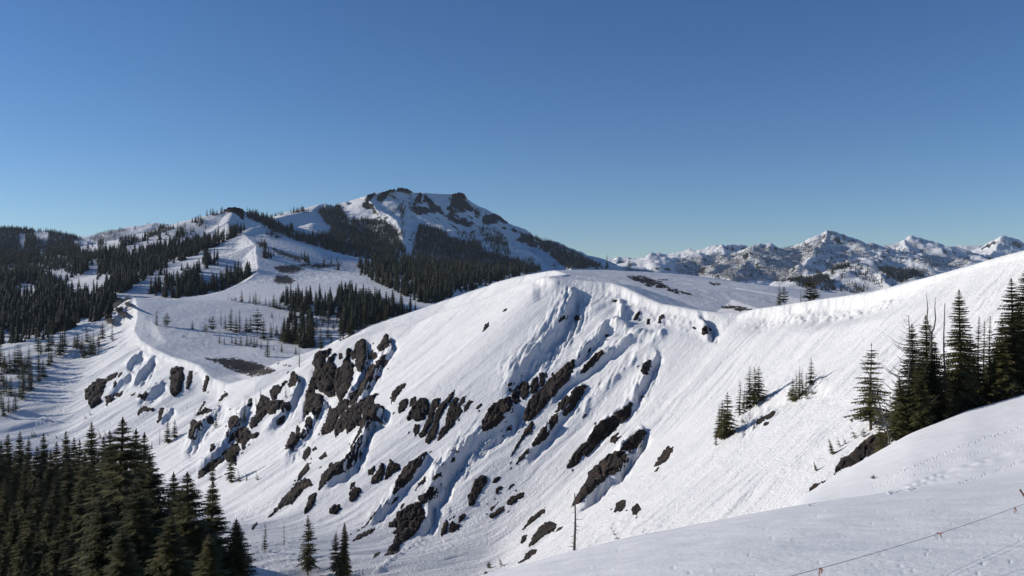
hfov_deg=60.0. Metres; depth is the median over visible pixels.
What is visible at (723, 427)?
fir tree
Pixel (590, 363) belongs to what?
rock outcrop
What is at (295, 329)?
fir tree
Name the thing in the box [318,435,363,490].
rock outcrop
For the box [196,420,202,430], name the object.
rock outcrop
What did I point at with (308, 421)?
rock outcrop
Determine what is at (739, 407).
fir tree
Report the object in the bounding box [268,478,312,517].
rock outcrop
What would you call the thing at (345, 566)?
fir tree
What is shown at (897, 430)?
fir tree
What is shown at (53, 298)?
forest
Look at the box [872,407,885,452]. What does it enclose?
fir tree
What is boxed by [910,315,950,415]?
fir tree
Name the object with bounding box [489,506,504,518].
rock outcrop
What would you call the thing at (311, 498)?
rock outcrop
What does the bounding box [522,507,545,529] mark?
rock outcrop
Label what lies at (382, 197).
rock outcrop
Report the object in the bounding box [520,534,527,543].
rock outcrop
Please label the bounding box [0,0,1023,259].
sky
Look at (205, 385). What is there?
rock outcrop
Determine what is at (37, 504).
fir tree
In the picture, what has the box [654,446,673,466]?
rock outcrop
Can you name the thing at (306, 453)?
rock outcrop
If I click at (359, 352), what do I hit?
rock outcrop
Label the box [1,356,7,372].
fir tree
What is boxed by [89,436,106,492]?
fir tree
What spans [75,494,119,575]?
fir tree
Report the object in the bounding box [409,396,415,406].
rock outcrop
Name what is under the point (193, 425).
rock outcrop
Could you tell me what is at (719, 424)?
fir tree
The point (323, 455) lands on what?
rock outcrop
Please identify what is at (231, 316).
fir tree
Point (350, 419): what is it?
rock outcrop
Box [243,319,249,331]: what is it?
fir tree
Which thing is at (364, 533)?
rock outcrop
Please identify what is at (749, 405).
fir tree
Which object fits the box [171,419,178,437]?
fir tree
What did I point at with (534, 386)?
rock outcrop
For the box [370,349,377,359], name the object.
rock outcrop
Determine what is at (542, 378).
rock outcrop
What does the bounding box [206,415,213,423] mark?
rock outcrop
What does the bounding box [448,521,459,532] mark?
rock outcrop
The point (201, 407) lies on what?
rock outcrop
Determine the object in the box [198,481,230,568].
fir tree
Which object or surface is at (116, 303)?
rock outcrop
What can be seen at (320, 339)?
fir tree
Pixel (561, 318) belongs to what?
rock outcrop
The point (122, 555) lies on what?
fir tree
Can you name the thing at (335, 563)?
fir tree
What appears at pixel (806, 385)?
fir tree
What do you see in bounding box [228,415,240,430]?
rock outcrop
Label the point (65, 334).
fir tree
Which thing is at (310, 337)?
fir tree
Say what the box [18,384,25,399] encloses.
fir tree
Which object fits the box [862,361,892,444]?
dead tree
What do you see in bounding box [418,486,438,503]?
rock outcrop
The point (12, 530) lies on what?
fir tree
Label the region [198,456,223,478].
rock outcrop
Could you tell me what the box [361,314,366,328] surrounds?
fir tree
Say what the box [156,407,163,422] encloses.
rock outcrop
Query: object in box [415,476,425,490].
rock outcrop
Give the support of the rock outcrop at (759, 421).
on the mountain ridge
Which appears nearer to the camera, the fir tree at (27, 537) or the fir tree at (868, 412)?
the fir tree at (27, 537)
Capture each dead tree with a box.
[569,493,582,550]
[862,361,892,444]
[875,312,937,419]
[926,293,935,399]
[943,303,946,391]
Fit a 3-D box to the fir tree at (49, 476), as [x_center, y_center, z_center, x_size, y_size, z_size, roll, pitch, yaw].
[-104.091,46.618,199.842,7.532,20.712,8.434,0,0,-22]
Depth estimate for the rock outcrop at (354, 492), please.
372.86 m
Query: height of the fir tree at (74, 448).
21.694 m
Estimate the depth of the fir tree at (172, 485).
103.77 m
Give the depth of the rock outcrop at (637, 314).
434.33 m
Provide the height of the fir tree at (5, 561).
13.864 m
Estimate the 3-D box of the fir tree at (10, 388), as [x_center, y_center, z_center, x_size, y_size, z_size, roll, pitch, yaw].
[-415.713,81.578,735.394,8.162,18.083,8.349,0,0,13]
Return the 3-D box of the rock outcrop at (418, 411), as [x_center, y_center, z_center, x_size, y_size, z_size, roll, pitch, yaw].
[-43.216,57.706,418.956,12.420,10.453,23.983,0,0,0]
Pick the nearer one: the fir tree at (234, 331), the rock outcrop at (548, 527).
the rock outcrop at (548, 527)
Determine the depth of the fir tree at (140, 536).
77.55 m
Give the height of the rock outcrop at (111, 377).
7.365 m
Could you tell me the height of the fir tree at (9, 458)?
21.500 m
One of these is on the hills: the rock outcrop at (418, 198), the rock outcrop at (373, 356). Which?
the rock outcrop at (418, 198)
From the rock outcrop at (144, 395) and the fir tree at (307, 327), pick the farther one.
the fir tree at (307, 327)
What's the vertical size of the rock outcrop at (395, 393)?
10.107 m
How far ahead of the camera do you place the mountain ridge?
388.75 m
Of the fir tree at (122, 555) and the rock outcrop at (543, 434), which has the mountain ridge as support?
the rock outcrop at (543, 434)
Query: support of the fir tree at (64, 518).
on the snow slope
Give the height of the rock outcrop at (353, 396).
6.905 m
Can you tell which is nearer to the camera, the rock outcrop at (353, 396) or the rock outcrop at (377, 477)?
the rock outcrop at (377, 477)
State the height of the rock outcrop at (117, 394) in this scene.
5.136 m
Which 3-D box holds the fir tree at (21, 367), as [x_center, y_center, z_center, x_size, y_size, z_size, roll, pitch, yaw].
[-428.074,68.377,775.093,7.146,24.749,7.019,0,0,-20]
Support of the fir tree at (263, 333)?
on the mountain ridge
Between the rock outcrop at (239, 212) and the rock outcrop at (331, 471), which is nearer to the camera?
the rock outcrop at (331, 471)
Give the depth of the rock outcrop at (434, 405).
407.01 m
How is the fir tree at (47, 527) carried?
on the snow slope
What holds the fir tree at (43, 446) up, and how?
on the mountain ridge
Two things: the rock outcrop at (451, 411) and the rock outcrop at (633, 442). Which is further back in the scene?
the rock outcrop at (451, 411)
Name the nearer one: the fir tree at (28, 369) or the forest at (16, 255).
the fir tree at (28, 369)
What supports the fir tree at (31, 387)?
on the mountain ridge
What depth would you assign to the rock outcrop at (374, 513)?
350.35 m
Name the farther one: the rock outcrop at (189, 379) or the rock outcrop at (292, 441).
the rock outcrop at (189, 379)
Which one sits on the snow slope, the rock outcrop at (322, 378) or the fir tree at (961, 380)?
the fir tree at (961, 380)
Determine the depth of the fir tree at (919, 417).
140.20 m
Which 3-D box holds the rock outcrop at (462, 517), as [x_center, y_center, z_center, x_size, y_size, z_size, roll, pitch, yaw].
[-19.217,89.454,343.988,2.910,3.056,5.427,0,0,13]
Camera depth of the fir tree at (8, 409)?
697.35 m
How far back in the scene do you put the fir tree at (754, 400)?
302.16 m
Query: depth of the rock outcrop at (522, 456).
368.41 m
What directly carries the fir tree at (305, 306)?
on the mountain ridge
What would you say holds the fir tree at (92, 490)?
on the snow slope
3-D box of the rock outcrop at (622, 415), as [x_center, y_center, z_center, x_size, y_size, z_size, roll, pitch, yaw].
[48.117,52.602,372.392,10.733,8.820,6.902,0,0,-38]
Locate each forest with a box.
[0,222,251,343]
[0,223,173,276]
[175,208,224,237]
[246,204,602,303]
[259,221,339,269]
[280,280,416,348]
[386,200,414,236]
[675,232,970,292]
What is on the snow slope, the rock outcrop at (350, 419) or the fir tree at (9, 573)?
the fir tree at (9, 573)
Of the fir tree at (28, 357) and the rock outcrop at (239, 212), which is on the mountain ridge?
the fir tree at (28, 357)
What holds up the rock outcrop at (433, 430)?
on the mountain ridge
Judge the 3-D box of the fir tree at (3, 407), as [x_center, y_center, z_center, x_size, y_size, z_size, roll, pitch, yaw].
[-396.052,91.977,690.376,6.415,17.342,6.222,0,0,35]
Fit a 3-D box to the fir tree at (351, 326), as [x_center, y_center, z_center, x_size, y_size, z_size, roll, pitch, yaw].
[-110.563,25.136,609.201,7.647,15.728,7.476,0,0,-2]
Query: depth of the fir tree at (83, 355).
829.80 m
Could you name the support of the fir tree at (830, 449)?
on the mountain ridge
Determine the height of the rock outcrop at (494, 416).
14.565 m
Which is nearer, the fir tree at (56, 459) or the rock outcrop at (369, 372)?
the fir tree at (56, 459)
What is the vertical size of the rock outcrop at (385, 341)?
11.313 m
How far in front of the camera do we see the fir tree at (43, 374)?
780.46 m
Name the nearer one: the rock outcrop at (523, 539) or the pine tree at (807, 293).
the rock outcrop at (523, 539)
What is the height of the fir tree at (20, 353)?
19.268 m
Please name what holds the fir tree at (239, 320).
on the mountain ridge
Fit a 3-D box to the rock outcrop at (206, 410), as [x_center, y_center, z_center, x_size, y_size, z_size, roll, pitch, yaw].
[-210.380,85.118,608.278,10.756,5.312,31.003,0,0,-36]
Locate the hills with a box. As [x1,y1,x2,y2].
[0,190,1023,295]
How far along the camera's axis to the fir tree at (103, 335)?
873.86 m
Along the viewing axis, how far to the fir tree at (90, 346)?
832.95 m
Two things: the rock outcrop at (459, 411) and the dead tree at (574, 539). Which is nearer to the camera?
the dead tree at (574, 539)
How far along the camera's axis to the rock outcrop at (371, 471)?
384.18 m
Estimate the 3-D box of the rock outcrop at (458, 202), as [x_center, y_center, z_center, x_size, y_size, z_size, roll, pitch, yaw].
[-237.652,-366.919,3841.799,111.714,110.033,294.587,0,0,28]
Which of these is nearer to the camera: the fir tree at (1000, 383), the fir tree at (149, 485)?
the fir tree at (149, 485)
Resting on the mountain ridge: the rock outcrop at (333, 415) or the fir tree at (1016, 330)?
the rock outcrop at (333, 415)
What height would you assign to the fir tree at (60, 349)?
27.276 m
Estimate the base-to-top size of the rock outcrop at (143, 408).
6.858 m
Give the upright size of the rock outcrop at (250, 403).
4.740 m
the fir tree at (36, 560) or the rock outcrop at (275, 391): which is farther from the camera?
the rock outcrop at (275, 391)
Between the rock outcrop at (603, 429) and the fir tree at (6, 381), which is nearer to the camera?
the rock outcrop at (603, 429)
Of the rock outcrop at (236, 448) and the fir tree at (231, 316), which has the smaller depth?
the rock outcrop at (236, 448)
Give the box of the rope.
[792,504,1023,575]
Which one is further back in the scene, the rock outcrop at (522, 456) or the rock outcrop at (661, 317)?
the rock outcrop at (661, 317)
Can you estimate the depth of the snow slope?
26.00 m
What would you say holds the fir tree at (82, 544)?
on the snow slope
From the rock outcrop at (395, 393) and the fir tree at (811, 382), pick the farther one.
the rock outcrop at (395, 393)
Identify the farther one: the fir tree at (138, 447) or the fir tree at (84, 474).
the fir tree at (84, 474)
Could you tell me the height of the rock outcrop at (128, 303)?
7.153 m
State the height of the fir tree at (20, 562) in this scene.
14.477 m
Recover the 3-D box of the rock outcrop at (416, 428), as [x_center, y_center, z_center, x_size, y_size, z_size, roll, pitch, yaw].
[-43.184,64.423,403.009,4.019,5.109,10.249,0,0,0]
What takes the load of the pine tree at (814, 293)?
on the mountain ridge
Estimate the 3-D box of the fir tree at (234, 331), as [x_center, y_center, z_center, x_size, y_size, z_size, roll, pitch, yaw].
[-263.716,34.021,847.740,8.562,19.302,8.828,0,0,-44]
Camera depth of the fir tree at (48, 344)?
858.70 m
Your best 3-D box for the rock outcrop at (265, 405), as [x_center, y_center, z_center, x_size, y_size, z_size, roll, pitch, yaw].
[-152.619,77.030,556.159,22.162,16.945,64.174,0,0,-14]
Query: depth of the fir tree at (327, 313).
937.66 m
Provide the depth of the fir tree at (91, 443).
189.54 m
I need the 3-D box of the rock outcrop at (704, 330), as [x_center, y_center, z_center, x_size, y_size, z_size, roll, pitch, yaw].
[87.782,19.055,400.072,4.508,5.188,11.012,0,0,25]
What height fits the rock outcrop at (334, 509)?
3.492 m
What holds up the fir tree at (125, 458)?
on the snow slope
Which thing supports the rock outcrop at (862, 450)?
on the mountain ridge
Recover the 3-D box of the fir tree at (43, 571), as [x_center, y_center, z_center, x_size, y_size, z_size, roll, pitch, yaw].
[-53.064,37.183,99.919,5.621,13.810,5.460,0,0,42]
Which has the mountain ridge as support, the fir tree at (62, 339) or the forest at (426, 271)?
the fir tree at (62, 339)
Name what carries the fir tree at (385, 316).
on the mountain ridge
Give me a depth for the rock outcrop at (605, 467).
333.96 m
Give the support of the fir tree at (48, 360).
on the mountain ridge
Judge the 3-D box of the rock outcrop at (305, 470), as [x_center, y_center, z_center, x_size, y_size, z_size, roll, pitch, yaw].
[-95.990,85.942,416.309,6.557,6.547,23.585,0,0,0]
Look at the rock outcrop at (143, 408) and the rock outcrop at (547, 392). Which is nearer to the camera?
the rock outcrop at (547, 392)
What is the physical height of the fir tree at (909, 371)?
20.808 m
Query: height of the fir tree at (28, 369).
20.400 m
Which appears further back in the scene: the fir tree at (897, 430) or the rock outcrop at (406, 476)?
the rock outcrop at (406, 476)
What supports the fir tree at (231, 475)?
on the mountain ridge
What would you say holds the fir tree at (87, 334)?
on the mountain ridge
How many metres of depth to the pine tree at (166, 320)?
849.36 m
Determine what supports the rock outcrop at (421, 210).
on the hills
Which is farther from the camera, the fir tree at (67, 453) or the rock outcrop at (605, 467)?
the rock outcrop at (605, 467)
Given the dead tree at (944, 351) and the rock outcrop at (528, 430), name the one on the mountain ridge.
the rock outcrop at (528, 430)
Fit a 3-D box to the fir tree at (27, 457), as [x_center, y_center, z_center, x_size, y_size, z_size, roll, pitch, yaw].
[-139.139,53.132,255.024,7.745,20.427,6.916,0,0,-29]
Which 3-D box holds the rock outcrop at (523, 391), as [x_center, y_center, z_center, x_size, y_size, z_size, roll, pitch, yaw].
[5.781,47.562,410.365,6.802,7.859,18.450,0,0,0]
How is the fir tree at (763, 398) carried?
on the mountain ridge
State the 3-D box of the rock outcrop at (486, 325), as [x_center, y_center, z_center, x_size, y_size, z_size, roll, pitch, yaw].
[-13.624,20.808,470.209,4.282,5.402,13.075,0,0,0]
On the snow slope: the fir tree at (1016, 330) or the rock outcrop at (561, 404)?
the fir tree at (1016, 330)
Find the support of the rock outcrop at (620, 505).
on the mountain ridge
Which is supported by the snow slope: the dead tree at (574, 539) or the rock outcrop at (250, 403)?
the dead tree at (574, 539)
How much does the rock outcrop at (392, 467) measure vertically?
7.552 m
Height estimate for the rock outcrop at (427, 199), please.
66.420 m
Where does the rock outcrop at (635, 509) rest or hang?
on the mountain ridge
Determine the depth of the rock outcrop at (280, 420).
523.23 m
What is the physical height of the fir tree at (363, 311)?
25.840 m
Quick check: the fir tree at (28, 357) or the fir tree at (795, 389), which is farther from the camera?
the fir tree at (28, 357)
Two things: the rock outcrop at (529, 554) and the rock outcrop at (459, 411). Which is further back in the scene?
the rock outcrop at (459, 411)
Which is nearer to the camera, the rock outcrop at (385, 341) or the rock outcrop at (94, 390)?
the rock outcrop at (385, 341)
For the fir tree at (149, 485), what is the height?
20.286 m
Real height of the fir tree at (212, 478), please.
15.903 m
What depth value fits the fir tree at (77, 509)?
127.63 m
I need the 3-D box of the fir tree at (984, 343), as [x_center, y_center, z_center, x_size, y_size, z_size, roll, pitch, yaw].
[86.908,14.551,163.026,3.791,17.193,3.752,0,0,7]
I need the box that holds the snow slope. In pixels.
[479,394,1023,575]
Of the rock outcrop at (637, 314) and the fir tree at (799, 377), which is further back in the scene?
the rock outcrop at (637, 314)
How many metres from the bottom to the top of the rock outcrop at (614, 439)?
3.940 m
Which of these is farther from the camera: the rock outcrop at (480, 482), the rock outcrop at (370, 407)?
the rock outcrop at (370, 407)
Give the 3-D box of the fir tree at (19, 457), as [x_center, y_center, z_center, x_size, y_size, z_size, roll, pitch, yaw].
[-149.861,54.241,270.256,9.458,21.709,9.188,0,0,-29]
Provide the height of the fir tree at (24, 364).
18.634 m
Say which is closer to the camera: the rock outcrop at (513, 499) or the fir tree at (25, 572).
the fir tree at (25, 572)
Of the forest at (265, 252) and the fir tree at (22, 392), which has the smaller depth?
the fir tree at (22, 392)
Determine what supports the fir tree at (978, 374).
on the snow slope
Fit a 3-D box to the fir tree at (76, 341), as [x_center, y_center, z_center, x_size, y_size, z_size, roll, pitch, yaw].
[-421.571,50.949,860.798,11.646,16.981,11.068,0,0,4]
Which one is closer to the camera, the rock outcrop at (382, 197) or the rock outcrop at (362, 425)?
the rock outcrop at (362, 425)
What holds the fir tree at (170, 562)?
on the snow slope
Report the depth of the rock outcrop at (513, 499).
347.97 m
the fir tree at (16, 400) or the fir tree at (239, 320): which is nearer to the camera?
the fir tree at (16, 400)
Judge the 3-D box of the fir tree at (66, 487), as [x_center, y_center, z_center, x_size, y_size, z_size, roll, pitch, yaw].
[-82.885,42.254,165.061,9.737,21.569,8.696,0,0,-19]
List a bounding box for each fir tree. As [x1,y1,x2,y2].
[0,341,6,366]
[0,396,7,416]
[0,435,20,493]
[0,442,10,500]
[0,477,17,538]
[0,504,7,556]
[0,506,21,570]
[0,538,13,575]
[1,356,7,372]
[1,376,6,394]
[4,373,9,391]
[5,397,11,412]
[6,376,14,395]
[6,565,11,575]
[7,455,21,513]
[8,352,19,372]
[10,502,42,573]
[10,536,32,575]
[12,432,25,478]
[13,388,18,409]
[14,472,30,536]
[16,379,22,395]
[17,347,23,365]
[18,356,24,378]
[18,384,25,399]
[19,438,33,488]
[20,355,28,373]
[20,560,31,575]
[21,373,27,393]
[22,447,47,512]
[24,475,46,543]
[25,347,32,365]
[26,361,32,380]
[28,530,48,575]
[29,376,34,390]
[29,498,60,573]
[34,332,43,350]
[35,364,41,381]
[35,433,51,485]
[38,450,61,510]
[38,473,64,541]
[38,558,49,575]
[39,360,47,376]
[43,526,63,575]
[44,329,52,351]
[45,353,51,365]
[46,442,63,491]
[47,496,71,566]
[50,327,54,344]
[53,330,66,355]
[54,432,75,489]
[54,554,72,575]
[56,458,77,531]
[58,328,67,350]
[59,488,90,563]
[62,521,79,574]
[63,324,68,344]
[64,416,163,572]
[68,452,91,519]
[69,438,78,466]
[69,532,88,574]
[70,557,83,575]
[71,332,79,348]
[71,439,83,495]
[72,422,100,497]
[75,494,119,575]
[79,346,86,357]
[81,463,104,532]
[83,329,89,341]
[84,336,95,354]
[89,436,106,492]
[91,332,95,349]
[93,430,122,501]
[95,481,163,575]
[98,324,106,338]
[101,530,149,575]
[109,429,154,494]
[117,453,175,555]
[137,432,162,496]
[144,514,196,575]
[154,308,157,325]
[160,471,230,574]
[161,472,183,529]
[162,420,171,442]
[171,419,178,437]
[191,533,230,575]
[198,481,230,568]
[209,455,215,480]
[219,518,258,575]
[224,448,237,482]
[227,310,234,330]
[232,316,238,332]
[237,313,242,330]
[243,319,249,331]
[248,315,252,331]
[259,318,267,339]
[262,526,267,550]
[264,343,270,356]
[268,324,273,337]
[271,294,276,307]
[278,322,290,342]
[286,314,295,342]
[291,321,298,341]
[293,320,302,344]
[295,516,320,575]
[303,298,307,313]
[305,321,309,345]
[306,319,315,347]
[314,313,318,330]
[317,326,323,348]
[325,323,330,337]
[326,303,330,319]
[326,532,341,573]
[334,521,352,575]
[346,315,354,334]
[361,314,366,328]
[362,302,366,321]
[382,303,387,320]
[713,395,738,437]
[713,401,724,438]
[718,408,731,439]
[735,380,745,415]
[743,367,757,408]
[747,367,763,404]
[751,369,767,400]
[776,289,782,304]
[786,379,797,401]
[791,374,799,401]
[797,369,803,396]
[798,370,804,395]
[802,377,808,394]
[807,358,815,384]
[828,439,835,453]
[843,343,893,430]
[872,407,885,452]
[881,376,912,441]
[890,324,933,433]
[899,358,936,431]
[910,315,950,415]
[923,343,959,423]
[940,290,985,415]
[964,335,988,406]
[973,317,987,402]
[979,318,1023,402]
[979,321,988,403]
[981,316,994,403]
[982,278,1023,398]
[1004,273,1023,392]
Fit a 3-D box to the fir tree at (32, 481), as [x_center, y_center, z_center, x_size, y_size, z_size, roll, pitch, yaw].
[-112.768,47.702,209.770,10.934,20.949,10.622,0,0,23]
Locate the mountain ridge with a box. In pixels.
[0,250,1023,575]
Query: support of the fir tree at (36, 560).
on the snow slope
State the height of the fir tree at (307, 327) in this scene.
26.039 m
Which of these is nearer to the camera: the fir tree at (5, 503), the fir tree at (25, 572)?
the fir tree at (25, 572)
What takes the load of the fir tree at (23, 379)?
on the mountain ridge
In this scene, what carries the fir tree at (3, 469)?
on the mountain ridge
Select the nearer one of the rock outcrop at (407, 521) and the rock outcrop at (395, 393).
the rock outcrop at (407, 521)
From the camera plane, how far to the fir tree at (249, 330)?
853.99 m
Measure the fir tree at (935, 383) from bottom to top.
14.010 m
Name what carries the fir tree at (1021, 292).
on the snow slope
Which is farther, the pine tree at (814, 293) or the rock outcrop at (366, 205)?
the rock outcrop at (366, 205)
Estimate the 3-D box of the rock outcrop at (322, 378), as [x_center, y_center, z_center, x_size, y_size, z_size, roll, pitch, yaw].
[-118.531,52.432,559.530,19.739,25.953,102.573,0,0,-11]
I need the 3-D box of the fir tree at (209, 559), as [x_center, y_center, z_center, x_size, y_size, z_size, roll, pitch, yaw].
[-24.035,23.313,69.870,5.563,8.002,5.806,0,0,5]
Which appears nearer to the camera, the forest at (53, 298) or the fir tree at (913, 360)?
the fir tree at (913, 360)
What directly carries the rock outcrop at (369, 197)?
on the hills
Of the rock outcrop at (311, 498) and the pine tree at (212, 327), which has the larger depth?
the pine tree at (212, 327)
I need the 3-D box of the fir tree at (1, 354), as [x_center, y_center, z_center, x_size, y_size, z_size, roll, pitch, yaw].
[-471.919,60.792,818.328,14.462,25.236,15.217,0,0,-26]
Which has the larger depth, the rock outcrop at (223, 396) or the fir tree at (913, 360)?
the rock outcrop at (223, 396)
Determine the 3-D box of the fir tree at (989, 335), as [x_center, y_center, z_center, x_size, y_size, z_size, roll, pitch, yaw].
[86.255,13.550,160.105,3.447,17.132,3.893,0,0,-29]
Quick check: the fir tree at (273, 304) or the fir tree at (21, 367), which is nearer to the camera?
the fir tree at (21, 367)
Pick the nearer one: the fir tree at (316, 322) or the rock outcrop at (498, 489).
the rock outcrop at (498, 489)
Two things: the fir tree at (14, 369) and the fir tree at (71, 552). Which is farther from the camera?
the fir tree at (14, 369)
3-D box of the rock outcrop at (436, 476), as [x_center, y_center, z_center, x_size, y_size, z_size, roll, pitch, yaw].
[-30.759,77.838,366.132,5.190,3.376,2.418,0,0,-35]
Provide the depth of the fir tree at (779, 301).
439.87 m
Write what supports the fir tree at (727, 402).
on the mountain ridge
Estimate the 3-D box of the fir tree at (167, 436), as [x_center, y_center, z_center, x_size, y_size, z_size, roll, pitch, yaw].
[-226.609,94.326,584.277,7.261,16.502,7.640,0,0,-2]
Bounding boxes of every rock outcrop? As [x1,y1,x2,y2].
[84,378,106,408]
[104,297,127,323]
[105,372,117,381]
[105,394,114,405]
[113,391,122,396]
[125,297,131,306]
[137,391,148,400]
[137,406,153,415]
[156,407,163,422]
[169,366,183,396]
[186,371,192,389]
[188,419,197,441]
[196,401,205,415]
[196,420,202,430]
[198,407,211,414]
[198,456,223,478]
[202,375,209,391]
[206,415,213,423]
[209,443,214,451]
[218,392,227,400]
[221,443,240,465]
[224,207,245,219]
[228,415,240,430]
[228,426,259,449]
[247,398,252,406]
[249,394,283,428]
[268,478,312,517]
[269,380,287,399]
[276,415,285,425]
[280,401,291,412]
[284,425,309,450]
[287,371,300,386]
[297,462,310,481]
[302,446,310,460]
[303,389,324,418]
[304,416,312,429]
[304,492,316,513]
[308,348,336,396]
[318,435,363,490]
[318,452,326,459]
[320,399,348,435]
[329,504,341,514]
[333,348,353,400]
[334,398,365,437]
[349,389,358,405]
[349,487,361,501]
[350,338,369,373]
[350,420,371,448]
[350,511,376,534]
[352,528,374,541]
[358,354,388,395]
[361,393,384,424]
[362,201,373,209]
[365,192,375,200]
[368,465,374,475]
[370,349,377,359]
[371,463,384,483]
[377,189,395,201]
[377,333,391,351]
[384,459,399,479]
[384,502,424,555]
[390,383,405,403]
[392,451,427,494]
[396,187,412,192]
[398,398,408,413]
[406,397,428,421]
[409,206,434,214]
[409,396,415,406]
[413,192,422,205]
[413,424,419,435]
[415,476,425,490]
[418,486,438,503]
[419,397,440,437]
[423,195,434,205]
[425,390,454,444]
[432,472,441,480]
[437,397,458,440]
[440,520,447,536]
[447,192,475,212]
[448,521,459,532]
[449,396,466,428]
[458,513,465,522]
[464,400,472,411]
[467,474,487,505]
[481,396,513,430]
[482,322,488,331]
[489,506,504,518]
[492,476,499,482]
[495,486,502,494]
[507,492,524,504]
[511,385,520,404]
[511,421,533,456]
[516,448,529,464]
[517,381,529,399]
[518,549,536,563]
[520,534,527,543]
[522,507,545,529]
[523,359,575,421]
[528,521,556,546]
[530,376,538,393]
[532,413,558,446]
[539,372,545,386]
[555,395,568,412]
[558,315,567,322]
[563,385,587,415]
[566,415,619,468]
[571,451,628,506]
[580,350,603,373]
[610,432,620,443]
[614,402,632,423]
[614,500,625,512]
[620,429,647,453]
[631,503,640,514]
[633,311,639,319]
[640,359,651,375]
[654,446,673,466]
[658,314,664,323]
[701,325,711,334]
[756,411,775,424]
[809,480,825,491]
[834,432,890,474]
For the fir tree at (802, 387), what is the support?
on the mountain ridge
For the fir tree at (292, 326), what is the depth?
808.19 m
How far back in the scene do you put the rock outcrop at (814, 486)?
199.32 m
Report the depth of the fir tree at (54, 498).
149.71 m
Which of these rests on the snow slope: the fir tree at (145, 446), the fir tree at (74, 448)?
the fir tree at (145, 446)
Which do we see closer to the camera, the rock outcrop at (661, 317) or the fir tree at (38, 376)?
the rock outcrop at (661, 317)
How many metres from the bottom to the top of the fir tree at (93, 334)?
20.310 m
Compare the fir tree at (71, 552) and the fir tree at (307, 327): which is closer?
the fir tree at (71, 552)
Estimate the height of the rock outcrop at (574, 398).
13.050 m
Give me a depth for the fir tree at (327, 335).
828.98 m
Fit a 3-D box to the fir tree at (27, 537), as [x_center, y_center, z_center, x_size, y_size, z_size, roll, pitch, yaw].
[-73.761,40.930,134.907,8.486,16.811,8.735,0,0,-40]
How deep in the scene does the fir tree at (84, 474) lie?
159.72 m
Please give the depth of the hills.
3328.39 m
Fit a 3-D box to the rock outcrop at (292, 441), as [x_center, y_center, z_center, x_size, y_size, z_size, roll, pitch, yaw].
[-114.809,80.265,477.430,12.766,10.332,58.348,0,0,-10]
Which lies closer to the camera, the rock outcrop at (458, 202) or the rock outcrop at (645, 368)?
the rock outcrop at (645, 368)
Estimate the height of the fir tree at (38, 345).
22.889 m
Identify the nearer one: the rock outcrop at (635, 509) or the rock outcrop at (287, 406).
the rock outcrop at (635, 509)
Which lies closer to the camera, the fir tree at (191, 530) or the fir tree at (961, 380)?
the fir tree at (191, 530)
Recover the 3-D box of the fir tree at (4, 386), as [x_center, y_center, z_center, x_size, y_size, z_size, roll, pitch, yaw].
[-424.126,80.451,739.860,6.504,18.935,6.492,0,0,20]
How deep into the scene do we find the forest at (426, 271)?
2431.09 m
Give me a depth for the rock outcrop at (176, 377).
672.47 m
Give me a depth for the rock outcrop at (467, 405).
406.82 m
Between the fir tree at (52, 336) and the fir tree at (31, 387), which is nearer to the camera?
the fir tree at (31, 387)
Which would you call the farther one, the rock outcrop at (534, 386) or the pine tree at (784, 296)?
the pine tree at (784, 296)
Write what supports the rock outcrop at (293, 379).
on the mountain ridge
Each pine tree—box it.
[164,313,171,326]
[209,316,215,331]
[249,308,265,335]
[777,288,788,302]
[800,274,820,300]
[806,287,819,300]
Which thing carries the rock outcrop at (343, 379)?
on the mountain ridge
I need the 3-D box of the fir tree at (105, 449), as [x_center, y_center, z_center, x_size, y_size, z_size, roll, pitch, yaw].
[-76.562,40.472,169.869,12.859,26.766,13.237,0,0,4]
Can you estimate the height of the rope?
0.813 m
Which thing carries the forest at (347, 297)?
on the mountain ridge
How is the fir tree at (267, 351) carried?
on the mountain ridge
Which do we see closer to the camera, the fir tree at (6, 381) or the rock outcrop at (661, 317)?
the rock outcrop at (661, 317)
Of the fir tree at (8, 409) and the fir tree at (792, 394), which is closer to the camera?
the fir tree at (792, 394)
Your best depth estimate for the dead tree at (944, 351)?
149.94 m
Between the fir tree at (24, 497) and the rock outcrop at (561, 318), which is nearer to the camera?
the fir tree at (24, 497)
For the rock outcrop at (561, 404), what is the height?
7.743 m
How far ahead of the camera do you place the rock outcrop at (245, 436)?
522.68 m
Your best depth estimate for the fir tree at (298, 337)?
798.64 m
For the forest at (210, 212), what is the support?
on the hills
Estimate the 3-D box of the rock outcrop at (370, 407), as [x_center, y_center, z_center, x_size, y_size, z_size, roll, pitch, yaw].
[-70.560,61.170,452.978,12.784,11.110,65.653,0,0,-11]
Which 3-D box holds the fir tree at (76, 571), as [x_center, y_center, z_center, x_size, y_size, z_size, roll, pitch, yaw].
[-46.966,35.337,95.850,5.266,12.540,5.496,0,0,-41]
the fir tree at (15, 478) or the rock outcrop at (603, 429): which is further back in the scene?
the rock outcrop at (603, 429)
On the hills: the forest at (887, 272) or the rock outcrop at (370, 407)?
the forest at (887, 272)
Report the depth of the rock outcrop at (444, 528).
338.98 m
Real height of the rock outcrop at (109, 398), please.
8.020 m
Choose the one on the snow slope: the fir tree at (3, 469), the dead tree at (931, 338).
the dead tree at (931, 338)
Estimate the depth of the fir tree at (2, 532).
140.05 m
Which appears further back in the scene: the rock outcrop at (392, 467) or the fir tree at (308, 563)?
the rock outcrop at (392, 467)

